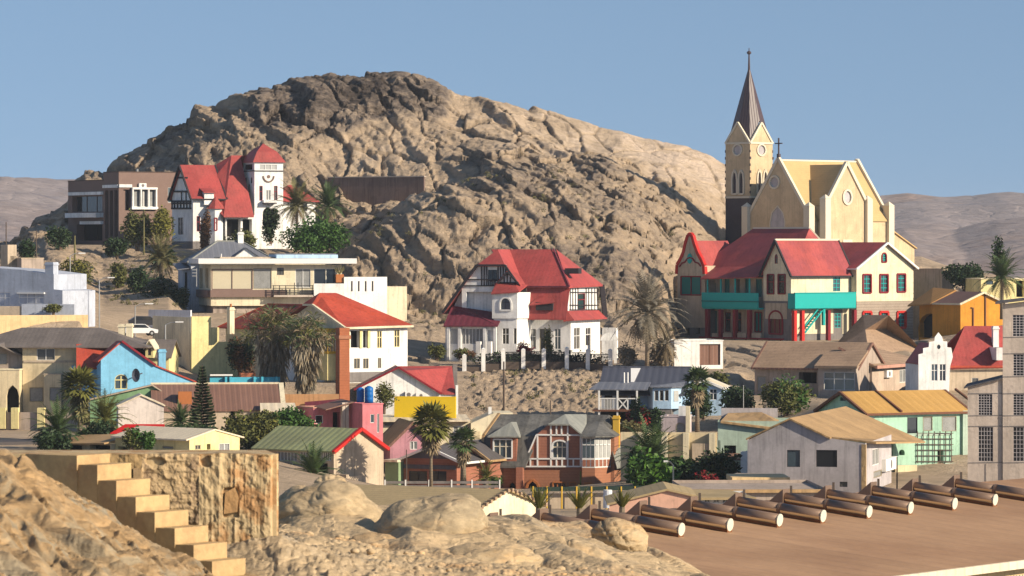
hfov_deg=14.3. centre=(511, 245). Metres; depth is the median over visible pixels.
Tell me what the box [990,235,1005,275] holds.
dark conifer
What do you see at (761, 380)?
window
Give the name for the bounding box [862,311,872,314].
window
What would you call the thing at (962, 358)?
scalloped gable house
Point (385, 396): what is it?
garden tree
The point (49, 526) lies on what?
foreground rock
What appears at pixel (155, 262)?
shrub
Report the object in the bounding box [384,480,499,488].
wooden fence
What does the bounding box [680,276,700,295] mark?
window
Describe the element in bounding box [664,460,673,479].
street lamp
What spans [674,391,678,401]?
bay window
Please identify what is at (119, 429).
red canopy
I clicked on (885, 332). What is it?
brown hipped house
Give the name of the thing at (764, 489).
long flat roofed shed
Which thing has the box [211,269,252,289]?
window
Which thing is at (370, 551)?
loose stones
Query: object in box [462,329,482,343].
window
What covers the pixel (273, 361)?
shaggy palm
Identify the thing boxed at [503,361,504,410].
utility pole
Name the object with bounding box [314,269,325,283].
window
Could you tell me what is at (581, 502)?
cycad
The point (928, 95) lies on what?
sky
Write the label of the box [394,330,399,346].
window
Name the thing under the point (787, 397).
garden bush
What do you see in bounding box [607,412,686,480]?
date palm
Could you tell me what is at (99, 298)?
street lamp
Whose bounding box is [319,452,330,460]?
window
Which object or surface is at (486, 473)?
date palm
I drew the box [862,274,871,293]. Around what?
window
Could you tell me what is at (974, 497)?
roof vent
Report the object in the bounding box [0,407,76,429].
garden wall
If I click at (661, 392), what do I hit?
window
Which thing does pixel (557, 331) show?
window
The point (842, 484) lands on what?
window
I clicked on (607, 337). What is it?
white gate arch
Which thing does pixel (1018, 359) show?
window
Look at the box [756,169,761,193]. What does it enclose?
window
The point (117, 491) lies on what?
outdoor steps
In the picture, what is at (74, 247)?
pole
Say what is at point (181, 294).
shrub
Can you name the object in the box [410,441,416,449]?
window
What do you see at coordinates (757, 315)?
window
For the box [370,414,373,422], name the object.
window
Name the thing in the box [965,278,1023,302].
yellow house
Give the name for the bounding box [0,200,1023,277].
hills
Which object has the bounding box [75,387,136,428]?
date palm
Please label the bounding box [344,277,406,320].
slotted wall
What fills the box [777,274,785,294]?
window
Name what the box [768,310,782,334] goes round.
door
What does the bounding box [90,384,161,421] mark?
green outbuilding
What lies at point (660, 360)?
shrub
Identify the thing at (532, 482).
arch
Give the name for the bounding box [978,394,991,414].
window
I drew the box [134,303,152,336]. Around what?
street lamp
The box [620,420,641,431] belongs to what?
shrub
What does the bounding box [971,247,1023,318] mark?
date palm
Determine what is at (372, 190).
hillside wall
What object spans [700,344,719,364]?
garage door
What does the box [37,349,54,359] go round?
window
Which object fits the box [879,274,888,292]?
window
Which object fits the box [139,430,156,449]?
tree
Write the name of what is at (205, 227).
creeper
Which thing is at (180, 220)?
window
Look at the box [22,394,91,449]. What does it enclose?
date palm
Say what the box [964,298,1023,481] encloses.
concrete building
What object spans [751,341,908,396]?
tiled house
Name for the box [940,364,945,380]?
window
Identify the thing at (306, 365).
shaggy palm
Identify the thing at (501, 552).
boulder
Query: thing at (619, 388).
deck house
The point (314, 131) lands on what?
ground
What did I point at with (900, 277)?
window
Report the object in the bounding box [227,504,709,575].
rubble ground
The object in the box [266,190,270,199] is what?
window
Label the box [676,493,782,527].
roof vent
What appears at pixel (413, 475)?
window
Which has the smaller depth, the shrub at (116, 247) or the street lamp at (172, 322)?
the street lamp at (172, 322)
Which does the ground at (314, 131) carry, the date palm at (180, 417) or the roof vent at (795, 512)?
the date palm at (180, 417)
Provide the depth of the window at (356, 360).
470.83 m
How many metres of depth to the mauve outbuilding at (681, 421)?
435.78 m
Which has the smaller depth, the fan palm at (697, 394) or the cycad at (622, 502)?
the cycad at (622, 502)
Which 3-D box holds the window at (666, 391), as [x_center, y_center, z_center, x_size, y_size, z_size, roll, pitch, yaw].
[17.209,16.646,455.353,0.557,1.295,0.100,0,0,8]
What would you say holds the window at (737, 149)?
in the church
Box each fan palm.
[57,364,105,430]
[407,400,454,486]
[447,423,479,484]
[679,364,715,431]
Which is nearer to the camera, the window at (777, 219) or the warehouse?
the warehouse
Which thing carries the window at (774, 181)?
in the church
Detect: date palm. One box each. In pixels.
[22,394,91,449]
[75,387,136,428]
[132,228,189,279]
[158,399,201,426]
[269,178,325,230]
[283,438,347,475]
[305,178,352,250]
[470,458,503,484]
[604,266,691,365]
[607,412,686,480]
[642,317,690,365]
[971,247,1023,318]
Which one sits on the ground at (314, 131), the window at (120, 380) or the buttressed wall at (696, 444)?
the buttressed wall at (696, 444)
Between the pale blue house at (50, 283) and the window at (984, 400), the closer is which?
the window at (984, 400)
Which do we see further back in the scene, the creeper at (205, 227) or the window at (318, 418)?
the creeper at (205, 227)
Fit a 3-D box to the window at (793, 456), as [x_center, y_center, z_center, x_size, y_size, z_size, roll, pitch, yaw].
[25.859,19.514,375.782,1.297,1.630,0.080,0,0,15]
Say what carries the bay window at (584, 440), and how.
in the brick house at (545, 450)
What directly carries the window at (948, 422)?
in the mint house at (936, 421)
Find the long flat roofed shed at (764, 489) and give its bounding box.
[672,480,822,499]
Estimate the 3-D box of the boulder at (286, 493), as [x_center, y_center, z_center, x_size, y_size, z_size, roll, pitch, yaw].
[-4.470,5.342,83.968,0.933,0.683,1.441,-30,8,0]
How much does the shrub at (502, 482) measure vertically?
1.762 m
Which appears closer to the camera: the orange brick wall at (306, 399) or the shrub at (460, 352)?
the orange brick wall at (306, 399)
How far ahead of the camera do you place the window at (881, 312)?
585.24 m
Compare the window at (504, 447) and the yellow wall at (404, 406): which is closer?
the window at (504, 447)
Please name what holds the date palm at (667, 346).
on the ground at (314, 131)
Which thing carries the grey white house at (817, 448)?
on the ground at (314, 131)
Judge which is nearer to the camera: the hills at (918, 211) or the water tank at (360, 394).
the water tank at (360, 394)
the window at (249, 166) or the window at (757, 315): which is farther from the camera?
the window at (249, 166)
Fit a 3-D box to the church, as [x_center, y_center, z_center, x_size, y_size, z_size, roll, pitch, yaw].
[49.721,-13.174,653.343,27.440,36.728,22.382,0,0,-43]
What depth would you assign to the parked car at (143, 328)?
491.38 m
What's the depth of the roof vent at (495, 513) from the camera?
155.96 m
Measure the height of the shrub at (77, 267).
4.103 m
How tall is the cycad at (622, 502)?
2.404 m
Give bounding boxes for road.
[0,435,73,444]
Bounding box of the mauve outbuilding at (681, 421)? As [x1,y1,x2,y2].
[660,406,691,431]
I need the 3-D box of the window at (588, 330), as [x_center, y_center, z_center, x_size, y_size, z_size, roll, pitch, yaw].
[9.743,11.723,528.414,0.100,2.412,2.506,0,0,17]
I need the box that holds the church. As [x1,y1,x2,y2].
[725,51,916,262]
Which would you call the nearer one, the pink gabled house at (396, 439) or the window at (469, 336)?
the pink gabled house at (396, 439)
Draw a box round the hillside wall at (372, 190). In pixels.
[327,176,425,206]
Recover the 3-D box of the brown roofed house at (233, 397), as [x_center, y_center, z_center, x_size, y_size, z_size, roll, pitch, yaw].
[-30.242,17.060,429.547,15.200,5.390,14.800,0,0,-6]
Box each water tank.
[357,387,363,402]
[365,386,372,402]
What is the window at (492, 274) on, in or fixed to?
in the gabled villa at (490, 307)
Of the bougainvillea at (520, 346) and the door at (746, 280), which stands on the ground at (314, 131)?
the bougainvillea at (520, 346)
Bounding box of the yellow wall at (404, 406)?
[394,396,455,417]
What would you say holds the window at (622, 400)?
in the deck house at (619, 388)
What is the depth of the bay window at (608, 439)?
429.95 m
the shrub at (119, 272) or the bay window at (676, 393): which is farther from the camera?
the shrub at (119, 272)
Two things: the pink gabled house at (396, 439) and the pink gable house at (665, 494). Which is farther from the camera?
the pink gabled house at (396, 439)
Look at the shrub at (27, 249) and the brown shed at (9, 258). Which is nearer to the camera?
the brown shed at (9, 258)
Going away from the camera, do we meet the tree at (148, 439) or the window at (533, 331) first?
the tree at (148, 439)
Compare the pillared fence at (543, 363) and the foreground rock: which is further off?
the pillared fence at (543, 363)
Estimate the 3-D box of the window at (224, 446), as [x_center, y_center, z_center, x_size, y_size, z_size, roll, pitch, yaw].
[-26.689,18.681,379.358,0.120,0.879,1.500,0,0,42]
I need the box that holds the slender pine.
[188,365,215,425]
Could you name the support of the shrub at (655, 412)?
on the ground at (314, 131)
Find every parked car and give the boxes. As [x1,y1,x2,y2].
[125,324,157,335]
[128,316,152,324]
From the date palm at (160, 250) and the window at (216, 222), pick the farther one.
the window at (216, 222)
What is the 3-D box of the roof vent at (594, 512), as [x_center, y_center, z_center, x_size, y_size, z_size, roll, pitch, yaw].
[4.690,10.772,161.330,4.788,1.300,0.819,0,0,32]
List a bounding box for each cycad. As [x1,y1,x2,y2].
[520,486,552,511]
[566,484,597,515]
[610,489,634,512]
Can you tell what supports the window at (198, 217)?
in the tower villa at (233, 192)
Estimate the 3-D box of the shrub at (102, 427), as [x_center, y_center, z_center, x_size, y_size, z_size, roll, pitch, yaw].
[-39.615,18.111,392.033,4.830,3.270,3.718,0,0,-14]
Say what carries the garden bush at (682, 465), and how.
on the ground at (314, 131)
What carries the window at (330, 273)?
in the flat roofed house at (292, 279)
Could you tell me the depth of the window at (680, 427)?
435.77 m
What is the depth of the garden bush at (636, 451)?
391.95 m
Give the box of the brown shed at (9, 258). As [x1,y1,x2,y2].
[1,245,43,268]
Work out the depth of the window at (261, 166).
622.84 m
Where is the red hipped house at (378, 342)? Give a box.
[217,293,413,382]
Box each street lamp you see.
[70,253,84,271]
[99,277,114,327]
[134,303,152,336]
[165,321,182,338]
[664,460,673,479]
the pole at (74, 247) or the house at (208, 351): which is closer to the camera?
the house at (208, 351)
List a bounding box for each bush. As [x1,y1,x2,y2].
[221,409,278,449]
[271,405,320,426]
[275,215,351,252]
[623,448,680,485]
[624,442,647,482]
[666,455,697,479]
[679,383,716,420]
[690,445,742,479]
[709,370,730,390]
[718,384,755,407]
[758,373,816,416]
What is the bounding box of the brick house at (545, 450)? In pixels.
[481,413,626,488]
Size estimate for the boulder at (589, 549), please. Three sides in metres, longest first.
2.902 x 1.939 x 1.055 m
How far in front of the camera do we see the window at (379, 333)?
472.56 m
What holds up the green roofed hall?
on the ground at (314, 131)
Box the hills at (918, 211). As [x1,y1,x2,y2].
[0,177,1023,229]
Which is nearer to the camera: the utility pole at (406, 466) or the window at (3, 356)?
the utility pole at (406, 466)
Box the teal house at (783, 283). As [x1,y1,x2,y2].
[675,227,918,340]
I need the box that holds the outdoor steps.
[25,452,255,575]
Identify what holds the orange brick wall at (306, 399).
on the ground at (314, 131)
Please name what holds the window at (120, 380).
in the blue gabled house at (119, 366)
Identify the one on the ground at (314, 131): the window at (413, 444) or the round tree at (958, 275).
the round tree at (958, 275)
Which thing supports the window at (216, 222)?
in the tower villa at (233, 192)
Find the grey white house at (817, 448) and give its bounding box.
[735,406,924,492]
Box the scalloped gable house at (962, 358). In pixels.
[905,326,1002,390]
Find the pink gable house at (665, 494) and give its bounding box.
[604,481,755,511]
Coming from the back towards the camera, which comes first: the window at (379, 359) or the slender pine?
the window at (379, 359)
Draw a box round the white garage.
[116,393,164,426]
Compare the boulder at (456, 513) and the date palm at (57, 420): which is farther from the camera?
the date palm at (57, 420)
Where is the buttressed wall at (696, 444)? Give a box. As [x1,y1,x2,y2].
[621,432,716,479]
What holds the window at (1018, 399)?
in the concrete building
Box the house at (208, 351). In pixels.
[153,316,236,376]
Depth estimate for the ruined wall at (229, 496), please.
63.39 m
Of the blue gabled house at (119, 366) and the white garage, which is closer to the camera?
the white garage
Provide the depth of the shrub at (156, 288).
566.65 m
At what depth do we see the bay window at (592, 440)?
428.91 m
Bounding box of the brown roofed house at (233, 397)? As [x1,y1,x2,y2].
[151,382,298,429]
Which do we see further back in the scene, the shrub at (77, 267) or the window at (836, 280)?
the window at (836, 280)
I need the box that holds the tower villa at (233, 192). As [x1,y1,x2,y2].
[167,144,318,248]
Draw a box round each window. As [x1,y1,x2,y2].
[0,353,7,364]
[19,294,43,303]
[29,387,42,401]
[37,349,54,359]
[50,387,60,400]
[115,374,126,388]
[134,189,154,206]
[178,218,182,234]
[197,216,199,230]
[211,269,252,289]
[214,218,217,230]
[219,443,229,449]
[245,164,251,169]
[253,268,271,288]
[259,164,276,169]
[259,186,262,200]
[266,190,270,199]
[274,186,276,199]
[277,268,283,274]
[277,452,296,460]
[295,269,309,287]
[300,452,309,460]
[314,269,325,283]
[315,415,322,422]
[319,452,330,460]
[326,269,334,283]
[354,358,359,368]
[363,358,368,368]
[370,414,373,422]
[377,331,381,347]
[377,414,378,432]
[378,358,380,367]
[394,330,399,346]
[409,471,426,480]
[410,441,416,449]
[433,471,445,480]
[451,329,456,343]
[453,426,462,432]
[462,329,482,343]
[488,270,496,278]
[493,439,512,458]
[499,297,511,310]
[502,328,508,343]
[514,328,516,343]
[531,329,535,348]
[540,329,550,352]
[552,440,566,457]
[552,481,566,486]
[555,329,560,348]
[569,482,576,485]
[574,328,579,348]
[578,293,584,308]
[583,439,585,457]
[586,328,590,345]
[587,439,589,457]
[591,439,593,457]
[595,439,598,457]
[599,439,602,457]
[603,438,606,456]
[607,438,610,456]
[618,396,626,408]
[654,390,657,400]
[659,390,663,400]
[665,390,668,400]
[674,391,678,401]
[675,423,684,431]
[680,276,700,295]
[710,389,716,399]
[725,312,730,331]
[731,169,737,194]
[732,144,742,155]
[737,169,744,194]
[738,312,740,331]
[754,312,761,332]
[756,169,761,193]
[757,144,766,155]
[757,376,765,391]
[762,169,767,183]
[767,274,774,294]
[769,175,779,188]
[770,206,784,226]
[773,378,793,383]
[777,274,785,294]
[787,450,799,466]
[816,450,836,466]
[824,372,854,389]
[833,277,839,290]
[835,313,840,327]
[840,482,846,486]
[842,189,852,204]
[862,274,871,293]
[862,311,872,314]
[872,448,878,465]
[873,469,881,477]
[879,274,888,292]
[879,311,889,315]
[881,252,886,262]
[896,273,905,292]
[896,311,906,328]
[900,370,904,382]
[907,417,916,432]
[923,416,932,430]
[931,364,936,380]
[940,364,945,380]
[942,416,956,431]
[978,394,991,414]
[978,427,992,460]
[1013,315,1023,335]
[1013,354,1023,375]
[1013,394,1023,414]
[1013,427,1023,460]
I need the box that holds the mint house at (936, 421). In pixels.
[813,388,967,471]
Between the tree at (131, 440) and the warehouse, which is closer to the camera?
the warehouse
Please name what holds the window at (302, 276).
in the flat roofed house at (292, 279)
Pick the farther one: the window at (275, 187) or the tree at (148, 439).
the window at (275, 187)
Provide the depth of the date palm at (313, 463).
375.63 m
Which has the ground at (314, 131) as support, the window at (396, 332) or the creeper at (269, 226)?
the creeper at (269, 226)
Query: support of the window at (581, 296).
in the gabled villa at (490, 307)
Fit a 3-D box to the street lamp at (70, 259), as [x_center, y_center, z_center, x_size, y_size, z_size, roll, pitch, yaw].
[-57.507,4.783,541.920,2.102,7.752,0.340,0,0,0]
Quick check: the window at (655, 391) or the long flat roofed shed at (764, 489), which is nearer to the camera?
the long flat roofed shed at (764, 489)
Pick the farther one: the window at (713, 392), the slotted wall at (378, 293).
the slotted wall at (378, 293)
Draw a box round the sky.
[0,0,1023,196]
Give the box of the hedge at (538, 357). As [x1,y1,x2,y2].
[461,349,606,363]
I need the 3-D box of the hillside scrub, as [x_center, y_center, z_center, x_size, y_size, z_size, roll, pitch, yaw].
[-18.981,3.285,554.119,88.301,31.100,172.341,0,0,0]
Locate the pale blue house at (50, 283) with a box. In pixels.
[0,262,94,326]
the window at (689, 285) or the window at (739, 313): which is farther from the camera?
the window at (689, 285)
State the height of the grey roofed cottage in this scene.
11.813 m
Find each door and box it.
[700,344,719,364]
[725,279,729,292]
[745,279,748,292]
[756,279,761,296]
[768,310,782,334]
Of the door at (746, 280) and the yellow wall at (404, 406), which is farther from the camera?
the door at (746, 280)
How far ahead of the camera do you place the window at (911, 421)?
406.48 m
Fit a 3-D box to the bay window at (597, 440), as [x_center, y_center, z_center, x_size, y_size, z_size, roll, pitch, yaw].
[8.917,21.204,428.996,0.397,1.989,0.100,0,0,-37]
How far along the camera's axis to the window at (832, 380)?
473.83 m
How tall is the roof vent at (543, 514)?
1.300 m
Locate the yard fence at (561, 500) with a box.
[527,486,641,508]
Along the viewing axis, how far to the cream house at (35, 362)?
448.39 m
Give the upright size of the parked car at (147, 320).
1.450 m
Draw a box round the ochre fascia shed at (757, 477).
[726,474,789,479]
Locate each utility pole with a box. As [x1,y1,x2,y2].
[406,450,406,484]
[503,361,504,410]
[896,457,897,488]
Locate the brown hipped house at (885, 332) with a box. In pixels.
[838,315,916,351]
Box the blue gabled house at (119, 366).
[72,340,195,410]
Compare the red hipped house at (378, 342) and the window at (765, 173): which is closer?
the red hipped house at (378, 342)
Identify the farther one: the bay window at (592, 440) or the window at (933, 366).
the window at (933, 366)
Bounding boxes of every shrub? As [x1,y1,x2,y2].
[17,237,37,257]
[32,428,72,449]
[41,303,62,314]
[44,224,72,249]
[58,256,93,284]
[72,419,117,436]
[102,236,131,259]
[109,260,127,288]
[125,265,148,292]
[137,270,178,298]
[149,244,177,267]
[166,423,223,430]
[171,286,189,308]
[224,228,257,247]
[225,333,256,376]
[426,342,445,360]
[452,347,475,360]
[481,476,503,488]
[541,325,554,353]
[617,341,638,365]
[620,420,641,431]
[646,407,664,428]
[649,338,674,365]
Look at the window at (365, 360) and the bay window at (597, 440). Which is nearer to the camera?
the bay window at (597, 440)
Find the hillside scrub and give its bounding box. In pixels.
[88,169,676,408]
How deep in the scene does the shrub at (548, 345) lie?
505.95 m
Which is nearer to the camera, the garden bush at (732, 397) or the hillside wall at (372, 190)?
the garden bush at (732, 397)
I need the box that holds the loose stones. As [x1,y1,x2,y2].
[284,531,633,575]
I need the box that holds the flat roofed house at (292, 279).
[189,254,356,312]
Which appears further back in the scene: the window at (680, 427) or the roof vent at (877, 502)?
the window at (680, 427)
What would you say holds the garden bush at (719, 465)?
on the ground at (314, 131)
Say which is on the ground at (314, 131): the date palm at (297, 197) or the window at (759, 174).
the date palm at (297, 197)
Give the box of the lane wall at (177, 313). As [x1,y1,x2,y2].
[148,310,191,332]
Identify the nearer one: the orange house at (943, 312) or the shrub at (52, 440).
the shrub at (52, 440)
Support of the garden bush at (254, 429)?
on the ground at (314, 131)
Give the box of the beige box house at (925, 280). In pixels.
[913,268,954,337]
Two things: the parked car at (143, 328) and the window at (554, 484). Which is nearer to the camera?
the window at (554, 484)
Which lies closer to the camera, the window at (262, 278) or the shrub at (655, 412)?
the shrub at (655, 412)
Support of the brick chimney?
on the ground at (314, 131)
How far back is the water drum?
321.72 m
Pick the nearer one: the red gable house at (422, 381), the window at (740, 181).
the red gable house at (422, 381)
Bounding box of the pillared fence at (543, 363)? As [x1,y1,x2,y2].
[462,347,611,372]
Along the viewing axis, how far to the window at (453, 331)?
520.72 m
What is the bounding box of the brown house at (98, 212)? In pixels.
[65,169,175,244]
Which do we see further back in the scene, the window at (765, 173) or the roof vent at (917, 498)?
the window at (765, 173)
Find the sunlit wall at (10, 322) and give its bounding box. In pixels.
[0,315,87,333]
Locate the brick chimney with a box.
[334,328,350,400]
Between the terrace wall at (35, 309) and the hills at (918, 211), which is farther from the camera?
the hills at (918, 211)
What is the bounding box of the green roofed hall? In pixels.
[251,425,389,484]
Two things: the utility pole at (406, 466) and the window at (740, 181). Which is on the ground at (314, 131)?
the utility pole at (406, 466)
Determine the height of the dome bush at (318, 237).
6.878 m
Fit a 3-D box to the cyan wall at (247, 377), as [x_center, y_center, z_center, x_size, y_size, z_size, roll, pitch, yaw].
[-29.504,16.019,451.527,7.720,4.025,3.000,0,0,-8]
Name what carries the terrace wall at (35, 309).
on the ground at (314, 131)
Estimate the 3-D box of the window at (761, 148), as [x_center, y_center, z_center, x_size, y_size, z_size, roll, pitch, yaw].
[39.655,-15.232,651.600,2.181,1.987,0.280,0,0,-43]
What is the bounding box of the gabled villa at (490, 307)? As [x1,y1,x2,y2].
[441,248,617,361]
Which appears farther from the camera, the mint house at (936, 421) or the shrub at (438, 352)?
the shrub at (438, 352)
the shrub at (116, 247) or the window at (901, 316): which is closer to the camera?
the window at (901, 316)
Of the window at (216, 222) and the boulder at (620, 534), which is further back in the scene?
the window at (216, 222)
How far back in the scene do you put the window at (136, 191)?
642.45 m
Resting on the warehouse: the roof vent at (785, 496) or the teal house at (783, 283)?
the roof vent at (785, 496)
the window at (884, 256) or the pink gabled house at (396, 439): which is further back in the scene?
the window at (884, 256)
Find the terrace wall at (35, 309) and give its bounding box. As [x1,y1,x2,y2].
[0,304,74,314]
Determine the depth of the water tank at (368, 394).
421.75 m
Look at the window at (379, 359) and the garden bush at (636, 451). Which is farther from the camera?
the window at (379, 359)
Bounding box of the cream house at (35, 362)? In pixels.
[0,323,181,423]
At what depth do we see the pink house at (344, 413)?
421.86 m
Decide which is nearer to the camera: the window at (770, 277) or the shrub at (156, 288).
the shrub at (156, 288)
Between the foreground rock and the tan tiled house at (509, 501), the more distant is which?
the tan tiled house at (509, 501)
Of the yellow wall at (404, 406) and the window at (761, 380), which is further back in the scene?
the window at (761, 380)
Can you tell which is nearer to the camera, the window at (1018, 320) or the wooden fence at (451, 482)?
the window at (1018, 320)
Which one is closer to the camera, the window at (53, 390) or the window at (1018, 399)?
the window at (1018, 399)
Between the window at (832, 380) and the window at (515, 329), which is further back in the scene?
the window at (515, 329)
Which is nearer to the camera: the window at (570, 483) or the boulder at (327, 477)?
the boulder at (327, 477)
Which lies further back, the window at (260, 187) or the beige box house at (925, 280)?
the window at (260, 187)
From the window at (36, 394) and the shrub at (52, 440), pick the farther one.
the window at (36, 394)
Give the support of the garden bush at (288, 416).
on the ground at (314, 131)
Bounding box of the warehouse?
[574,478,1023,575]
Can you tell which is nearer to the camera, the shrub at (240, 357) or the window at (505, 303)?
the shrub at (240, 357)
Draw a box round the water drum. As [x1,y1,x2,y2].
[603,490,611,507]
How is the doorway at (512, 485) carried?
in the brick house at (545, 450)
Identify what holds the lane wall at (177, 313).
on the ground at (314, 131)
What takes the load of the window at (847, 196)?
in the church
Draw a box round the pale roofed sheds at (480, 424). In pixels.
[383,407,512,444]
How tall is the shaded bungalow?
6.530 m
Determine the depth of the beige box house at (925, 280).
593.34 m
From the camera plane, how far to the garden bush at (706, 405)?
446.69 m
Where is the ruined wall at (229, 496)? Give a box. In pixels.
[8,450,278,543]
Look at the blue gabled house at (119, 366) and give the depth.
443.13 m
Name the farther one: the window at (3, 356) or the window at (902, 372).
the window at (902, 372)
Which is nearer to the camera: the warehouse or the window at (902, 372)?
the warehouse
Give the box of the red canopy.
[110,424,164,433]
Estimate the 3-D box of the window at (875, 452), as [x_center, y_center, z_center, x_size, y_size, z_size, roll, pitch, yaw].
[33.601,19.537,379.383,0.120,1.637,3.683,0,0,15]
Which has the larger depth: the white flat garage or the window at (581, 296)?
the window at (581, 296)
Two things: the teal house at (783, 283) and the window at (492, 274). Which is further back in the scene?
the teal house at (783, 283)
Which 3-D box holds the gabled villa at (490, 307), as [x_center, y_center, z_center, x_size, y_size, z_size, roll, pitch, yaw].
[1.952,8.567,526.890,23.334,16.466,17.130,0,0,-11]
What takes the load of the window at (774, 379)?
in the tiled house at (828, 369)
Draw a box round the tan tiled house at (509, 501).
[355,484,547,515]
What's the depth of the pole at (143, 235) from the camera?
607.92 m
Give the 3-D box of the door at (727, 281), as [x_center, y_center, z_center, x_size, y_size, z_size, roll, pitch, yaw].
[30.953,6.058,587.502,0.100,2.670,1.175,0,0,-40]
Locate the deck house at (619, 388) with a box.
[589,366,729,425]
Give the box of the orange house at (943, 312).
[908,288,1002,339]
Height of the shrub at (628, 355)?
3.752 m
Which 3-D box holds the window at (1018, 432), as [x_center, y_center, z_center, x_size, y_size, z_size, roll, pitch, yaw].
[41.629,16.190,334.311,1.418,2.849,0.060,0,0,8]
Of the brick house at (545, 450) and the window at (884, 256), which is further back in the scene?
the window at (884, 256)
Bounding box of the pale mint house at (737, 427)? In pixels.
[717,408,787,472]
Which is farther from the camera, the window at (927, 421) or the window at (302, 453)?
the window at (927, 421)
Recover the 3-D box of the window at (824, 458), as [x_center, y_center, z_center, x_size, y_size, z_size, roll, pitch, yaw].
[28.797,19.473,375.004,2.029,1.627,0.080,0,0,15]
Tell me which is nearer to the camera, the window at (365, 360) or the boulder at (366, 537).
the boulder at (366, 537)
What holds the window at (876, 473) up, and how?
in the grey white house at (817, 448)
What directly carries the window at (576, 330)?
in the gabled villa at (490, 307)
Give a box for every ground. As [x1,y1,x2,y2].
[0,71,1007,516]
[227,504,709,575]
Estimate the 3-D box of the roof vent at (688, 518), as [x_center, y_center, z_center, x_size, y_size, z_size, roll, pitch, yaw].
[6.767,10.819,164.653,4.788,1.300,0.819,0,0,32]
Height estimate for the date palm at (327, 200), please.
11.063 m
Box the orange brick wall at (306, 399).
[285,394,339,405]
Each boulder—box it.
[279,479,383,523]
[279,485,305,500]
[314,474,346,483]
[351,532,395,542]
[372,493,488,533]
[445,542,542,566]
[488,520,507,524]
[524,531,621,564]
[590,517,648,551]
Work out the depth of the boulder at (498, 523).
79.97 m
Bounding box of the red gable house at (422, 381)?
[353,364,457,413]
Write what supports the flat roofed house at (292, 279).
on the ground at (314, 131)
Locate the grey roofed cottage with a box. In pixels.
[172,232,335,311]
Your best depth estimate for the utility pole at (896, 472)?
339.97 m
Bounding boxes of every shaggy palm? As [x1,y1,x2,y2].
[234,304,306,388]
[279,311,335,393]
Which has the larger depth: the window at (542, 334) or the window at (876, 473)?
the window at (542, 334)
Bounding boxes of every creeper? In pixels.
[198,206,211,249]
[261,206,280,245]
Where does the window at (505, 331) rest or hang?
in the gabled villa at (490, 307)
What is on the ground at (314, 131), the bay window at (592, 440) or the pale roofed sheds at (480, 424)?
the pale roofed sheds at (480, 424)
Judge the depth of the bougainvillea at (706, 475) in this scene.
377.82 m
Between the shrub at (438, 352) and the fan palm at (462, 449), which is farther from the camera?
the shrub at (438, 352)
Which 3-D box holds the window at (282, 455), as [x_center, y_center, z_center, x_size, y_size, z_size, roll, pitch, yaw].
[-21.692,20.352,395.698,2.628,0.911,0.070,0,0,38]
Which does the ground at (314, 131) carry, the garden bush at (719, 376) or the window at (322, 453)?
the garden bush at (719, 376)
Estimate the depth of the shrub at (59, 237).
611.52 m
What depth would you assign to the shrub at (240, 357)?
457.48 m
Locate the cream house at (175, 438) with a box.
[66,426,243,449]
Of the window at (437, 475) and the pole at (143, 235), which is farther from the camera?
the pole at (143, 235)
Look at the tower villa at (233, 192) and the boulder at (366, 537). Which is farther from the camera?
the tower villa at (233, 192)
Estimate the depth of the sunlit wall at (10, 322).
485.73 m
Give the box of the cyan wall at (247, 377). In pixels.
[210,372,279,382]
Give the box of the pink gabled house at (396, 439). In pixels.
[383,418,422,464]
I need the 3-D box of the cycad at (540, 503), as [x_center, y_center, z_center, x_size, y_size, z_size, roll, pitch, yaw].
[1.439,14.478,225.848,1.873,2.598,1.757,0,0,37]
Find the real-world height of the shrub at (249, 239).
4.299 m
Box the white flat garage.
[669,339,723,368]
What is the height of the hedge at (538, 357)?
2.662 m
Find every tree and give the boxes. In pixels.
[119,208,156,250]
[121,425,143,449]
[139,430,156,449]
[149,205,175,244]
[373,381,398,413]
[941,261,986,290]
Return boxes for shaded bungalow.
[383,439,506,488]
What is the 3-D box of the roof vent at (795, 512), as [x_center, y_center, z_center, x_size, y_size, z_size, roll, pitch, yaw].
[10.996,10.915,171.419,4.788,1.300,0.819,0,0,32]
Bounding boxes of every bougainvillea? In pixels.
[516,342,536,354]
[625,397,650,431]
[695,470,718,479]
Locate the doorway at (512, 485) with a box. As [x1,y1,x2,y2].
[509,481,515,487]
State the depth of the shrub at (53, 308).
489.80 m
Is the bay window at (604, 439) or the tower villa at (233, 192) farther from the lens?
the tower villa at (233, 192)
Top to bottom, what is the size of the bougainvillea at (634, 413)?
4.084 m
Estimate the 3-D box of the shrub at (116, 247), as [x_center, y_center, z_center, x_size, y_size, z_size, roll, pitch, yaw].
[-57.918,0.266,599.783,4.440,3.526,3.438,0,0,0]
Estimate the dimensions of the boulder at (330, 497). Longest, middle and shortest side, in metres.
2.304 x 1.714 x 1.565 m
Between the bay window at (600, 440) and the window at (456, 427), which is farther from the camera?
the window at (456, 427)
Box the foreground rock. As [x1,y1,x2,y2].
[0,449,212,575]
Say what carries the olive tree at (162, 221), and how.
on the ground at (314, 131)
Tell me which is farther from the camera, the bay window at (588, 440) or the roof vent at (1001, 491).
the bay window at (588, 440)
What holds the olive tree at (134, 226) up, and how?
on the ground at (314, 131)
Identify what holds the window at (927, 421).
in the mint house at (936, 421)
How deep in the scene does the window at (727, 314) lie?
587.39 m
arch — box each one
[525,479,538,487]
[600,333,617,362]
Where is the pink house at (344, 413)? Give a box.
[296,399,383,441]
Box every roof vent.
[487,509,501,515]
[531,505,598,527]
[575,501,684,536]
[625,497,733,532]
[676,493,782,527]
[722,489,826,522]
[770,486,872,518]
[813,482,913,514]
[857,479,957,510]
[901,475,997,506]
[942,472,1023,500]

